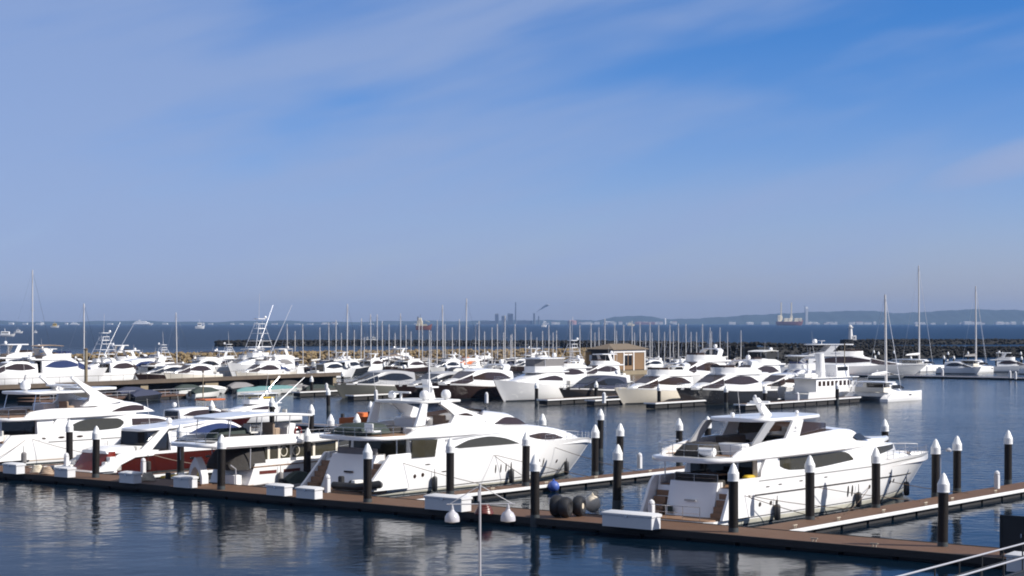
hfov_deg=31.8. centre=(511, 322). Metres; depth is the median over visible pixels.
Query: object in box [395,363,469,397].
motor boat
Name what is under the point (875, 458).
mooring pile
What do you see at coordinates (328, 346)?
sailing yacht
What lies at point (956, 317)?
hills
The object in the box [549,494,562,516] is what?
dock fender
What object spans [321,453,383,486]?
transom garage door
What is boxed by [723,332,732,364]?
sailing yacht
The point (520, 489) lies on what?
finger dock
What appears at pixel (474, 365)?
sailing yacht
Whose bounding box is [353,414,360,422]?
mooring pile
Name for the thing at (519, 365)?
motor boat
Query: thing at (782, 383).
motor boat
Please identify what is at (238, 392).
covered launch
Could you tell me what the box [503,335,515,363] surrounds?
sailing yacht
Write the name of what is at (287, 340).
sailing yacht
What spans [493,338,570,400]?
fishing boat
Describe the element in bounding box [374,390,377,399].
service pedestal
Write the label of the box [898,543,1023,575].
railing
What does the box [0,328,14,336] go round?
launch
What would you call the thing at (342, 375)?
mooring pile
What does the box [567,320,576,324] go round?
storage tank
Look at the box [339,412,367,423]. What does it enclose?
workboat
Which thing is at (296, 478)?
inflatable dinghy
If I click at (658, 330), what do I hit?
sailing yacht
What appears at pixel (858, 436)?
pilothouse window
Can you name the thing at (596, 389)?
mooring pile
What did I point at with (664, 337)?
sailing yacht
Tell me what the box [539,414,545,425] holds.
mooring pile
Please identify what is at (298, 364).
sailing yacht
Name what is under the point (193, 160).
sky
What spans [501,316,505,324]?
tower block
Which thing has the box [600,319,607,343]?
sailing yacht
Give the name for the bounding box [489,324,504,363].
sailing yacht
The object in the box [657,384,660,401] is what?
mooring pile
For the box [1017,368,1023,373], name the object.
motor boat
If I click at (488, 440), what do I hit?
side window
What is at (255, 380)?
pier
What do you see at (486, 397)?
service pedestal
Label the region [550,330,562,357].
sailing yacht
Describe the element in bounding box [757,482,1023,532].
finger dock
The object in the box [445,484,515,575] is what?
street lamp
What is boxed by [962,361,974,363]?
cabin door
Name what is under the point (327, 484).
service pedestal
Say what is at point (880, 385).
cabin door
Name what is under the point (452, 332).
sailing yacht
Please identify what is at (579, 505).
dock fender
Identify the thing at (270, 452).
motor yacht
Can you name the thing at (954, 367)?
motor boat
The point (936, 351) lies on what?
breakwater
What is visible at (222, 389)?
covered launch
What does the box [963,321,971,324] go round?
shore building
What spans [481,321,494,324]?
tower block
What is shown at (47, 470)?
rope coil
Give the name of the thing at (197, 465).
tender cradle
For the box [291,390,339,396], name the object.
finger dock
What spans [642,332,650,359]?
sailing yacht
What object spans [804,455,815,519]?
mooring pile
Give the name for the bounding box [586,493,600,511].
buoy
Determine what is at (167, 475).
inflatable dinghy
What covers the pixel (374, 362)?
motor boat
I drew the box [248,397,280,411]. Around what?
workboat
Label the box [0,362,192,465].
motor yacht
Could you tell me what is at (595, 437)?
mooring pile
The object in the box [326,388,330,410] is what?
mooring pile
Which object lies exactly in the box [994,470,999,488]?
service pedestal
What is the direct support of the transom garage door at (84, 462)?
in the sport yacht at (130, 448)
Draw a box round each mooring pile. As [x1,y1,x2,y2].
[65,419,73,460]
[92,426,100,477]
[177,424,184,473]
[209,400,214,413]
[217,434,225,489]
[269,397,274,425]
[303,428,311,472]
[308,404,314,432]
[310,376,313,390]
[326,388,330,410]
[327,414,334,431]
[341,371,343,382]
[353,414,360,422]
[362,443,372,502]
[367,401,371,415]
[445,438,454,493]
[522,432,530,485]
[529,454,539,526]
[534,382,538,403]
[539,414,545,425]
[591,425,599,475]
[594,381,597,396]
[597,409,603,456]
[612,444,622,509]
[616,423,623,472]
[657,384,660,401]
[675,418,682,466]
[705,416,711,435]
[724,386,727,407]
[727,463,738,532]
[763,386,766,400]
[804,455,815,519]
[835,382,838,403]
[871,447,880,507]
[881,419,888,441]
[931,439,940,496]
[937,473,949,546]
[952,436,961,493]
[1004,430,1012,484]
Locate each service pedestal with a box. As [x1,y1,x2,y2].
[64,453,68,465]
[141,458,145,474]
[324,474,330,492]
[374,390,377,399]
[485,392,487,402]
[602,392,605,402]
[637,452,641,468]
[648,499,654,512]
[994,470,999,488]
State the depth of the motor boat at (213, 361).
409.94 m
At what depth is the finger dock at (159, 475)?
138.51 m
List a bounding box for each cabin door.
[867,383,884,387]
[902,360,917,362]
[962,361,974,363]
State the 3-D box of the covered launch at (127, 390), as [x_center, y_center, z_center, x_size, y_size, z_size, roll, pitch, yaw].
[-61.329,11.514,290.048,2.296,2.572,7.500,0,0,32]
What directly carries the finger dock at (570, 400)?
on the sea
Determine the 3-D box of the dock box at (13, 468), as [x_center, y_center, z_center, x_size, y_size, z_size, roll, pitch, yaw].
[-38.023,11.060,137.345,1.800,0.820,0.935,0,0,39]
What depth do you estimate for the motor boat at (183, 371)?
358.70 m
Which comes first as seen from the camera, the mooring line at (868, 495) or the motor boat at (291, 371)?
the mooring line at (868, 495)
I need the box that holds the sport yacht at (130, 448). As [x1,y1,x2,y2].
[62,402,240,474]
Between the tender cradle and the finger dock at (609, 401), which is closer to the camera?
the tender cradle
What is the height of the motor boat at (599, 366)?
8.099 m
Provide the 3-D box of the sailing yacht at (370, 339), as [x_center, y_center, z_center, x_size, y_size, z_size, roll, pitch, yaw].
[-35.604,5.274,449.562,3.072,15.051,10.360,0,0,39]
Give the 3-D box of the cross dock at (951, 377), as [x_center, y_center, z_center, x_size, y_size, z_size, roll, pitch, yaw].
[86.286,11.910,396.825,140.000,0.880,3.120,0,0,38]
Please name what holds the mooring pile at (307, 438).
in the sea
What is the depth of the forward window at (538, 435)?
137.42 m
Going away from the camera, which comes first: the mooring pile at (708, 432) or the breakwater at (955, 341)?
the mooring pile at (708, 432)
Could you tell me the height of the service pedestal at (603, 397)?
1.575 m
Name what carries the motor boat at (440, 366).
on the sea
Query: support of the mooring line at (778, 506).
attached to the motor yacht at (766, 451)
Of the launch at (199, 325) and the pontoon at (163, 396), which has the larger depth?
the launch at (199, 325)
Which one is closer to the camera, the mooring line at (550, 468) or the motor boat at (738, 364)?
the mooring line at (550, 468)
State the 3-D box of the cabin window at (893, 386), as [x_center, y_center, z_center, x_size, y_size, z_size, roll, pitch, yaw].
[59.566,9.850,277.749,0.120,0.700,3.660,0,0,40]
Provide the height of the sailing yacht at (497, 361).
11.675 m
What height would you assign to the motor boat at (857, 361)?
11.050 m
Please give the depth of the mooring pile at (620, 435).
139.08 m
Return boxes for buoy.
[548,479,558,491]
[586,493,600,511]
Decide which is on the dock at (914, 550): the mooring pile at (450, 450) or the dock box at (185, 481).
the dock box at (185, 481)
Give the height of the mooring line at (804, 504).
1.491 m
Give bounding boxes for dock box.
[2,462,25,473]
[53,466,76,477]
[118,471,142,483]
[172,475,198,487]
[265,483,293,495]
[295,485,323,498]
[423,493,472,511]
[601,509,661,529]
[1005,551,1023,571]
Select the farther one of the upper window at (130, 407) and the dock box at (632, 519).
the upper window at (130, 407)
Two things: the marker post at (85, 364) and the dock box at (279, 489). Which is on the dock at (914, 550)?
the dock box at (279, 489)
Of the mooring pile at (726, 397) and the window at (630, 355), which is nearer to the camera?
the mooring pile at (726, 397)
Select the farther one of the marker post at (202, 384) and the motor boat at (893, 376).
the motor boat at (893, 376)
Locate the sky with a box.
[0,0,1023,321]
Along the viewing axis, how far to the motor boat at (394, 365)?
433.11 m
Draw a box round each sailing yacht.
[11,270,50,347]
[76,303,96,359]
[165,314,191,363]
[280,326,296,361]
[294,324,312,370]
[305,328,327,370]
[313,322,336,369]
[331,304,359,361]
[349,318,368,360]
[350,330,358,358]
[356,337,366,362]
[358,314,380,362]
[368,314,387,355]
[375,321,391,358]
[386,313,409,365]
[415,325,432,363]
[421,330,436,363]
[425,333,436,364]
[427,320,444,364]
[430,305,456,362]
[446,327,457,358]
[453,298,483,368]
[453,319,468,359]
[469,326,484,365]
[479,331,490,363]
[484,330,499,368]
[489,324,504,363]
[494,318,515,369]
[497,332,507,365]
[500,326,521,370]
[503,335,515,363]
[517,327,531,360]
[537,331,547,354]
[542,325,555,356]
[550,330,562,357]
[573,325,584,363]
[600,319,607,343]
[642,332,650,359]
[651,325,665,362]
[659,332,670,363]
[663,325,677,363]
[665,331,677,362]
[669,323,684,362]
[697,324,708,350]
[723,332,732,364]
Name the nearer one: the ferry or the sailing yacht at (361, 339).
the sailing yacht at (361, 339)
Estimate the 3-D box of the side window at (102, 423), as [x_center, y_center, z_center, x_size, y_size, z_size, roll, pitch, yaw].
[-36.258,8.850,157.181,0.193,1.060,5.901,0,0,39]
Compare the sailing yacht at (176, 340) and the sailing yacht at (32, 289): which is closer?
the sailing yacht at (176, 340)
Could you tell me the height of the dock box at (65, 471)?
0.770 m
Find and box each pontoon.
[17,388,191,404]
[17,391,169,400]
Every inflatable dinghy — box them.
[160,472,199,479]
[277,471,308,488]
[331,476,382,490]
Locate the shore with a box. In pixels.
[0,320,499,324]
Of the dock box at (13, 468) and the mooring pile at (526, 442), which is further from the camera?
the dock box at (13, 468)
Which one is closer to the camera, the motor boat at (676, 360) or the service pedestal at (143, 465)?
the service pedestal at (143, 465)
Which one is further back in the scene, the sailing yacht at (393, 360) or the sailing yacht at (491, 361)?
the sailing yacht at (491, 361)
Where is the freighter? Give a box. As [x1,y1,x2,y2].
[416,314,431,329]
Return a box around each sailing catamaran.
[844,295,921,401]
[892,266,943,371]
[954,286,993,372]
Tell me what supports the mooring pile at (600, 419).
in the sea
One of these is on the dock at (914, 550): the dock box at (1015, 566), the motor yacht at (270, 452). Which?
the dock box at (1015, 566)
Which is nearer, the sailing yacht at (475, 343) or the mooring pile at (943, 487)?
the mooring pile at (943, 487)
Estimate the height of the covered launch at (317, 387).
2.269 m
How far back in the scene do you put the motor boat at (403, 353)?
473.45 m
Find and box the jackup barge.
[776,302,802,325]
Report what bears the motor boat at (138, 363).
on the sea
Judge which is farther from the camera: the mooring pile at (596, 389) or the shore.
the shore
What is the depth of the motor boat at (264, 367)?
371.97 m
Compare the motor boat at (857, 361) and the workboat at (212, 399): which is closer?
the workboat at (212, 399)
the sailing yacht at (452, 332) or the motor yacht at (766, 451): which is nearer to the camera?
the motor yacht at (766, 451)
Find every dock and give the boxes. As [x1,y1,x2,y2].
[0,465,1005,568]
[25,463,63,468]
[141,469,212,477]
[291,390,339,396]
[345,393,399,399]
[398,466,684,499]
[537,395,618,404]
[585,398,621,405]
[644,400,705,408]
[733,396,860,409]
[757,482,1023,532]
[849,374,1023,379]
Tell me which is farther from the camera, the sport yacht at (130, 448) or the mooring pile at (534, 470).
the sport yacht at (130, 448)
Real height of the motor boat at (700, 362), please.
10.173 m
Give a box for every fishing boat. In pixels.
[88,322,134,367]
[156,343,174,362]
[215,376,304,423]
[220,334,237,365]
[227,294,291,375]
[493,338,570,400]
[562,322,584,363]
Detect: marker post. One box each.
[84,348,87,381]
[202,370,203,398]
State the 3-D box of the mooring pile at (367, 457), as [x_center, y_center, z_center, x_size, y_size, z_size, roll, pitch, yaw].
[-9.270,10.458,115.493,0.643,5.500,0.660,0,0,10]
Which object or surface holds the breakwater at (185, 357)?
in the sea
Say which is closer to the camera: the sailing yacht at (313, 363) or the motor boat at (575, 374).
the motor boat at (575, 374)
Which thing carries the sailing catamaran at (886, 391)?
on the sea
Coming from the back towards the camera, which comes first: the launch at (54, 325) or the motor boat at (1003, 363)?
the launch at (54, 325)
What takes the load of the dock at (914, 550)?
on the sea
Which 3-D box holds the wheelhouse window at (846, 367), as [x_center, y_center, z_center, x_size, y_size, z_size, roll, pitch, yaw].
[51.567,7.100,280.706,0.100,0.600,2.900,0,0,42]
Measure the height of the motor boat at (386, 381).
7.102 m
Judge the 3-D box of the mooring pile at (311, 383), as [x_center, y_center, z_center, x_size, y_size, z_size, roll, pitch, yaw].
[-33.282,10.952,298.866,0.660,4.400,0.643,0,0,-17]
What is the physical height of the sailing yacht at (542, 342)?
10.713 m
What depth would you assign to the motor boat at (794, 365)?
300.15 m
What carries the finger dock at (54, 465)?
on the sea
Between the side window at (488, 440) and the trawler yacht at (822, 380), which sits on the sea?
the trawler yacht at (822, 380)
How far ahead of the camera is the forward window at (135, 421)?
161.53 m
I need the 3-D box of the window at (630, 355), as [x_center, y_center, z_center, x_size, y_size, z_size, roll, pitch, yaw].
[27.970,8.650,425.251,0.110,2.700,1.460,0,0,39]
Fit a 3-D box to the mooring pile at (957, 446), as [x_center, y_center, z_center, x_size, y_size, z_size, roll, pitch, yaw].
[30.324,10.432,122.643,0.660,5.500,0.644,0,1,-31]
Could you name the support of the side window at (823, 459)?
in the motor yacht at (766, 451)
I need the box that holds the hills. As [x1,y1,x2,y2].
[449,309,1023,324]
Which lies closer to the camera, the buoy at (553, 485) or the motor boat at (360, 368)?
the buoy at (553, 485)
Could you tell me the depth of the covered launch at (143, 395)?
276.50 m
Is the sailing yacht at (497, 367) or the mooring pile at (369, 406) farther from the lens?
the sailing yacht at (497, 367)
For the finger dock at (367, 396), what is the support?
on the sea
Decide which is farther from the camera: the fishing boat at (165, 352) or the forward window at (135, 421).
the fishing boat at (165, 352)
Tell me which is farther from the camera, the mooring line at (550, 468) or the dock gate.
the mooring line at (550, 468)
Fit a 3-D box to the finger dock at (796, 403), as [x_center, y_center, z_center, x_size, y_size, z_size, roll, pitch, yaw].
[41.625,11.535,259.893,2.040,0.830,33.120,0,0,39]
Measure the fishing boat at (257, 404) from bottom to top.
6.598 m
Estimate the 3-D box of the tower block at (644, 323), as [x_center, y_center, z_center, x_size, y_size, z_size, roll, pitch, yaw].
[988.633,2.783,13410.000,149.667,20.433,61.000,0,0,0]
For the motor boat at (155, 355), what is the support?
on the sea
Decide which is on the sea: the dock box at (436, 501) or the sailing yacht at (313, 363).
the sailing yacht at (313, 363)
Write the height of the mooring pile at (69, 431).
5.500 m
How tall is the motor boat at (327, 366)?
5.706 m
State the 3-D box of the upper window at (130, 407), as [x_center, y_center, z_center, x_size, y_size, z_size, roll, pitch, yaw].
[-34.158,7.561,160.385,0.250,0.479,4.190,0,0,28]
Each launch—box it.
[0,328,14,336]
[50,321,58,327]
[73,393,87,397]
[112,387,142,396]
[125,389,162,401]
[170,384,199,393]
[186,387,220,397]
[195,320,204,328]
[200,385,226,393]
[225,382,254,392]
[233,387,268,395]
[256,386,283,394]
[272,385,297,393]
[275,380,302,384]
[288,384,307,390]
[302,384,336,390]
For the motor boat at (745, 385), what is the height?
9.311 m
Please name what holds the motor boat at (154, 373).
on the sea
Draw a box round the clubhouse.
[586,343,648,374]
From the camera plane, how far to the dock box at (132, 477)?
128.86 m
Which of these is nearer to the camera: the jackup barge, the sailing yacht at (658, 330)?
the sailing yacht at (658, 330)
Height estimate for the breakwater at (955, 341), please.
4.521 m
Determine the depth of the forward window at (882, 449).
121.57 m
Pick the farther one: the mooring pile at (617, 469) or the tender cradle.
the tender cradle
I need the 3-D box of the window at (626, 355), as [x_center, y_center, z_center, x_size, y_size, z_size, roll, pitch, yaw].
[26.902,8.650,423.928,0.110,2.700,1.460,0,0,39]
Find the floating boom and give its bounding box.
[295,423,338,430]
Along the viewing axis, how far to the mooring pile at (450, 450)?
120.85 m
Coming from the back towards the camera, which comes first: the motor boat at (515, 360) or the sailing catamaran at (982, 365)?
the motor boat at (515, 360)
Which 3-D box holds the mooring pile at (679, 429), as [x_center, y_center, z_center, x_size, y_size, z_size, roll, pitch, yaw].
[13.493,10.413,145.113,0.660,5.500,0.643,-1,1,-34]
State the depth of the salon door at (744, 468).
108.71 m
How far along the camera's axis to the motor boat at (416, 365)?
434.97 m
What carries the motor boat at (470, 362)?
on the sea
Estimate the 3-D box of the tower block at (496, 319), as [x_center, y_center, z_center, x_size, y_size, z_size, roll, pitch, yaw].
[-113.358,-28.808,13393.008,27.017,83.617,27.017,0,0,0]
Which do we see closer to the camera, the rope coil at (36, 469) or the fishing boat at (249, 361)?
the rope coil at (36, 469)
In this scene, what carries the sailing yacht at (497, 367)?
on the sea
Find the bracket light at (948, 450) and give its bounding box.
[940,448,951,475]
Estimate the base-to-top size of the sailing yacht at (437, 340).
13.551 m
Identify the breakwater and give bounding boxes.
[33,347,591,365]
[214,339,672,346]
[561,340,1023,364]
[840,338,1023,344]
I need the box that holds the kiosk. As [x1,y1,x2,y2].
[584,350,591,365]
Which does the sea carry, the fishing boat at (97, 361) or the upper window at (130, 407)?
the fishing boat at (97, 361)
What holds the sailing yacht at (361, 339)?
on the sea
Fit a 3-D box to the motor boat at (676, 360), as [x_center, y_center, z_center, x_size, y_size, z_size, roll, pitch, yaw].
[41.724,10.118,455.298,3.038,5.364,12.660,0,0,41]
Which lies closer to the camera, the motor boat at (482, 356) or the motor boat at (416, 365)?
the motor boat at (416, 365)
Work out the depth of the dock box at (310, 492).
117.49 m
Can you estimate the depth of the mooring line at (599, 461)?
137.95 m
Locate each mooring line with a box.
[403,463,497,487]
[496,455,593,477]
[555,447,640,472]
[746,496,817,517]
[748,495,865,509]
[817,487,919,500]
[891,481,967,492]
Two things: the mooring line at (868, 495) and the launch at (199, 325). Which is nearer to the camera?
the mooring line at (868, 495)
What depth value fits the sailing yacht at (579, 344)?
459.47 m
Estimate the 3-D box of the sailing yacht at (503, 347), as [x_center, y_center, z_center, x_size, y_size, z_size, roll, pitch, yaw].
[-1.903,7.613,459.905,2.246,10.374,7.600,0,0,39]
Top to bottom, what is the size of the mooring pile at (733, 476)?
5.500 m
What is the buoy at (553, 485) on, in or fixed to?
hanging from the finger dock at (520, 489)
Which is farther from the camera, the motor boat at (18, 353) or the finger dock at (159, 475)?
the motor boat at (18, 353)
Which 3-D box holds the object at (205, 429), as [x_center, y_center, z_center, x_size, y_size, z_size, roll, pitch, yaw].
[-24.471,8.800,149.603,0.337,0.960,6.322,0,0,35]
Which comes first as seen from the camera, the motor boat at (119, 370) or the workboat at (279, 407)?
the workboat at (279, 407)
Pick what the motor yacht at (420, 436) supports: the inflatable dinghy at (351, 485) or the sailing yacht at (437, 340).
the inflatable dinghy at (351, 485)
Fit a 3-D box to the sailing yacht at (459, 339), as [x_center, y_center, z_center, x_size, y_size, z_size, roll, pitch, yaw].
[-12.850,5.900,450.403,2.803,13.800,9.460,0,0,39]
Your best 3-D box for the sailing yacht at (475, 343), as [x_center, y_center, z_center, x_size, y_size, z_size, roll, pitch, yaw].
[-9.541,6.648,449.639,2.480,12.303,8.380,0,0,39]
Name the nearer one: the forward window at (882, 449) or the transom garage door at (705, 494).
the transom garage door at (705, 494)
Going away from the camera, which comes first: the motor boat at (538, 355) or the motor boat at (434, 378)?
the motor boat at (434, 378)
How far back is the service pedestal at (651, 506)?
104.54 m
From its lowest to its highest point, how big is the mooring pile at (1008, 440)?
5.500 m
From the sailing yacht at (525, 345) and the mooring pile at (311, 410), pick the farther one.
the sailing yacht at (525, 345)
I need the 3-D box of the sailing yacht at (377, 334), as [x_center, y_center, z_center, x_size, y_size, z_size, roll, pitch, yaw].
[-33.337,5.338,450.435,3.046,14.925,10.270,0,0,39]
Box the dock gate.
[1000,515,1023,554]
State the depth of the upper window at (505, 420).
134.76 m
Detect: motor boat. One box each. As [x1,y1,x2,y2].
[0,341,31,362]
[0,351,37,384]
[18,340,106,383]
[73,356,93,364]
[99,350,145,380]
[108,340,130,352]
[115,348,139,360]
[124,351,154,372]
[132,352,173,379]
[133,348,163,361]
[135,357,184,379]
[163,401,249,425]
[164,360,222,378]
[180,350,224,371]
[212,348,234,366]
[215,344,271,376]
[235,354,289,375]
[259,353,297,373]
[271,346,305,373]
[307,359,355,377]
[329,350,360,361]
[333,360,419,397]
[338,358,369,374]
[361,351,387,371]
[361,353,402,364]
[385,357,415,369]
[388,346,420,358]
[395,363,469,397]
[396,356,434,372]
[430,350,462,371]
[432,353,512,399]
[460,353,483,367]
[477,351,492,362]
[509,355,529,371]
[510,357,521,363]
[520,346,541,357]
[535,350,549,359]
[559,370,628,397]
[562,352,591,387]
[586,351,632,383]
[614,358,699,403]
[645,356,663,369]
[663,356,685,369]
[674,340,731,384]
[676,352,781,405]
[733,359,742,367]
[738,347,785,381]
[761,357,811,399]
[780,339,927,374]
[782,354,815,373]
[868,370,904,378]
[933,359,980,373]
[988,351,1023,371]
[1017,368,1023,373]
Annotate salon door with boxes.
[2,421,34,434]
[354,440,405,456]
[690,461,752,482]
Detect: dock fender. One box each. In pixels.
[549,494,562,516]
[558,497,572,517]
[572,495,585,515]
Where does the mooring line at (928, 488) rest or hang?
attached to the motor yacht at (766, 451)
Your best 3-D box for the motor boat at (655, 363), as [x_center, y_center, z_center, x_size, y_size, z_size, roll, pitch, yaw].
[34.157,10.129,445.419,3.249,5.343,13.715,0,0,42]
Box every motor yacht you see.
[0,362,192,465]
[170,412,348,485]
[300,359,591,496]
[640,396,928,525]
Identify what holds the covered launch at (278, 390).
on the sea
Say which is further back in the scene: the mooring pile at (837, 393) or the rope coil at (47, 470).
the mooring pile at (837, 393)
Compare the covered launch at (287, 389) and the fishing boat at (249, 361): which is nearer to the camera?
the covered launch at (287, 389)
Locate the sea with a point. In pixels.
(52, 529)
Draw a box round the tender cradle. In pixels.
[188,457,211,485]
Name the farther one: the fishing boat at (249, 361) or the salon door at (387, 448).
the fishing boat at (249, 361)
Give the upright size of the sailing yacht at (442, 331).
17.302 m
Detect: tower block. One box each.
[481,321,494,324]
[495,314,498,324]
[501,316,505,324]
[507,314,512,324]
[516,321,531,324]
[634,322,654,324]
[805,307,807,324]
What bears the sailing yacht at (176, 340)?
on the sea
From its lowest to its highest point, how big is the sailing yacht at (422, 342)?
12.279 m
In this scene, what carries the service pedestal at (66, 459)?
on the dock at (914, 550)
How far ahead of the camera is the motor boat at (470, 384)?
283.78 m
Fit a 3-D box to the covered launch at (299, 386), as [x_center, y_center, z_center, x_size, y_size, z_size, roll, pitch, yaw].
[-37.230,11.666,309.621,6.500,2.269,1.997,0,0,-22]
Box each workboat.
[194,398,224,408]
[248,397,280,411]
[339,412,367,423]
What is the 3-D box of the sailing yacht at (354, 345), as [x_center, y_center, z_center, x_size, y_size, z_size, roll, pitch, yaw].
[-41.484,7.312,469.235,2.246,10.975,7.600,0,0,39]
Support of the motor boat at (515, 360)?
on the sea
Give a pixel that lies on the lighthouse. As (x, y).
(850, 334)
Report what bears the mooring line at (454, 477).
attached to the motor yacht at (420, 436)
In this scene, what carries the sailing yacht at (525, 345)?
on the sea
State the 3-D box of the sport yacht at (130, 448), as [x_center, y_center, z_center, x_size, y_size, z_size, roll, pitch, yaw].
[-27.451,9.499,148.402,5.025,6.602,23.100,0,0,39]
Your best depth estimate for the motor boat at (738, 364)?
442.49 m
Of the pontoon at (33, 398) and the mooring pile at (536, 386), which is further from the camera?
the pontoon at (33, 398)
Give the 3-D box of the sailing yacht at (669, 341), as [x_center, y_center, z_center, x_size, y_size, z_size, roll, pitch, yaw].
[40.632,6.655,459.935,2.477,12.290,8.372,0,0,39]
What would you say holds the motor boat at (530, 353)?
on the sea
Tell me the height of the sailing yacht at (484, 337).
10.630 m
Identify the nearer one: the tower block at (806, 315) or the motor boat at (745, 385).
the motor boat at (745, 385)
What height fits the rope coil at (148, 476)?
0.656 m
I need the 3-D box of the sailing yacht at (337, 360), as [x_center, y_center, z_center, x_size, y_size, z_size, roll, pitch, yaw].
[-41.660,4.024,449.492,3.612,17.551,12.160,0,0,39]
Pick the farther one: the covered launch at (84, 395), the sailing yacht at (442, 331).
the sailing yacht at (442, 331)
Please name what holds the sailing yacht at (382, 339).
on the sea
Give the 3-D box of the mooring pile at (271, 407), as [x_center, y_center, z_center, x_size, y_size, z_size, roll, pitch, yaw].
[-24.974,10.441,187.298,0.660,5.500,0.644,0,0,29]
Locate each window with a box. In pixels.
[73,418,123,430]
[112,405,143,411]
[132,418,164,424]
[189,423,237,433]
[455,436,518,447]
[495,417,525,423]
[529,433,562,439]
[625,354,627,364]
[629,354,631,364]
[779,452,852,469]
[837,366,847,370]
[853,433,870,439]
[877,444,892,453]
[892,385,903,388]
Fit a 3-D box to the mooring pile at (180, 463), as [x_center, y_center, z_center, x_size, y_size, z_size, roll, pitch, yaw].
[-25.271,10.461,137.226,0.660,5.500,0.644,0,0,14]
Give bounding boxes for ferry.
[132,320,152,324]
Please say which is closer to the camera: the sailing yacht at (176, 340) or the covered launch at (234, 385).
the covered launch at (234, 385)
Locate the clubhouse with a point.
(631, 357)
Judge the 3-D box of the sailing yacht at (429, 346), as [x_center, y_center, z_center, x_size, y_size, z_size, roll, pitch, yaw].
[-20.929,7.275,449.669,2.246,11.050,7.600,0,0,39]
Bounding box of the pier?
[0,367,342,399]
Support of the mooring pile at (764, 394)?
in the sea
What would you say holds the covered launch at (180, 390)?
on the sea
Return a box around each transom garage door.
[74,451,114,470]
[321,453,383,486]
[666,479,722,517]
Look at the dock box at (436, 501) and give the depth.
110.02 m
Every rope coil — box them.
[30,465,41,472]
[39,466,53,474]
[141,472,155,480]
[474,505,493,514]
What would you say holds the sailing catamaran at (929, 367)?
on the sea
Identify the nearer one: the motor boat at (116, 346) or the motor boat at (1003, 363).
the motor boat at (1003, 363)
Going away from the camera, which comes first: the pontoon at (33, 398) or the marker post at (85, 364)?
the pontoon at (33, 398)
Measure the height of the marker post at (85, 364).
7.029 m
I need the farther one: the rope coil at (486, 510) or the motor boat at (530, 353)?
the motor boat at (530, 353)
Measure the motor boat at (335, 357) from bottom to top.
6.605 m
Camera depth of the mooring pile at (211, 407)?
179.77 m
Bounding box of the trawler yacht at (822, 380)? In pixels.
[785,345,858,400]
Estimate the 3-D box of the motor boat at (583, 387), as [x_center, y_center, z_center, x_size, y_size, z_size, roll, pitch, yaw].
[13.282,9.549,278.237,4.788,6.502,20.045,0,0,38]
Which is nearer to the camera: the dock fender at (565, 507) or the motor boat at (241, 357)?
the dock fender at (565, 507)
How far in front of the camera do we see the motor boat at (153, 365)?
374.91 m
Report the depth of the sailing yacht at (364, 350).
449.92 m
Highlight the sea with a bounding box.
[0,325,1023,575]
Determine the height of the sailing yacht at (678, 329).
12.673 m
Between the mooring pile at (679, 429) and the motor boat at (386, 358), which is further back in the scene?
the motor boat at (386, 358)
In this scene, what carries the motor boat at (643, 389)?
on the sea
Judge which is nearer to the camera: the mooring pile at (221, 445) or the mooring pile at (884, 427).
the mooring pile at (221, 445)
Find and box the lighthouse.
[848,325,855,339]
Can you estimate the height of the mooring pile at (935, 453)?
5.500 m
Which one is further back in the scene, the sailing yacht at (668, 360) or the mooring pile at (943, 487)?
the sailing yacht at (668, 360)
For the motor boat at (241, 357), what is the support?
on the sea
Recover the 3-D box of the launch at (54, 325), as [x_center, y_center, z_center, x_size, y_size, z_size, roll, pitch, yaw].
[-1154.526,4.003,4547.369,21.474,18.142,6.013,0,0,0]
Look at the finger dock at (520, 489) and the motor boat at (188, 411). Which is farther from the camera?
the motor boat at (188, 411)
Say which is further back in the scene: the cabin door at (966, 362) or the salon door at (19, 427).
the cabin door at (966, 362)
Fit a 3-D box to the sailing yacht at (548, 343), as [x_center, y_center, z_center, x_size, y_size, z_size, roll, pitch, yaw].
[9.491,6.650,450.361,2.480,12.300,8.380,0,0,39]
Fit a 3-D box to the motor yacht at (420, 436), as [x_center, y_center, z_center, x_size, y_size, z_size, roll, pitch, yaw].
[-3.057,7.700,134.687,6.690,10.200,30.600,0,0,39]

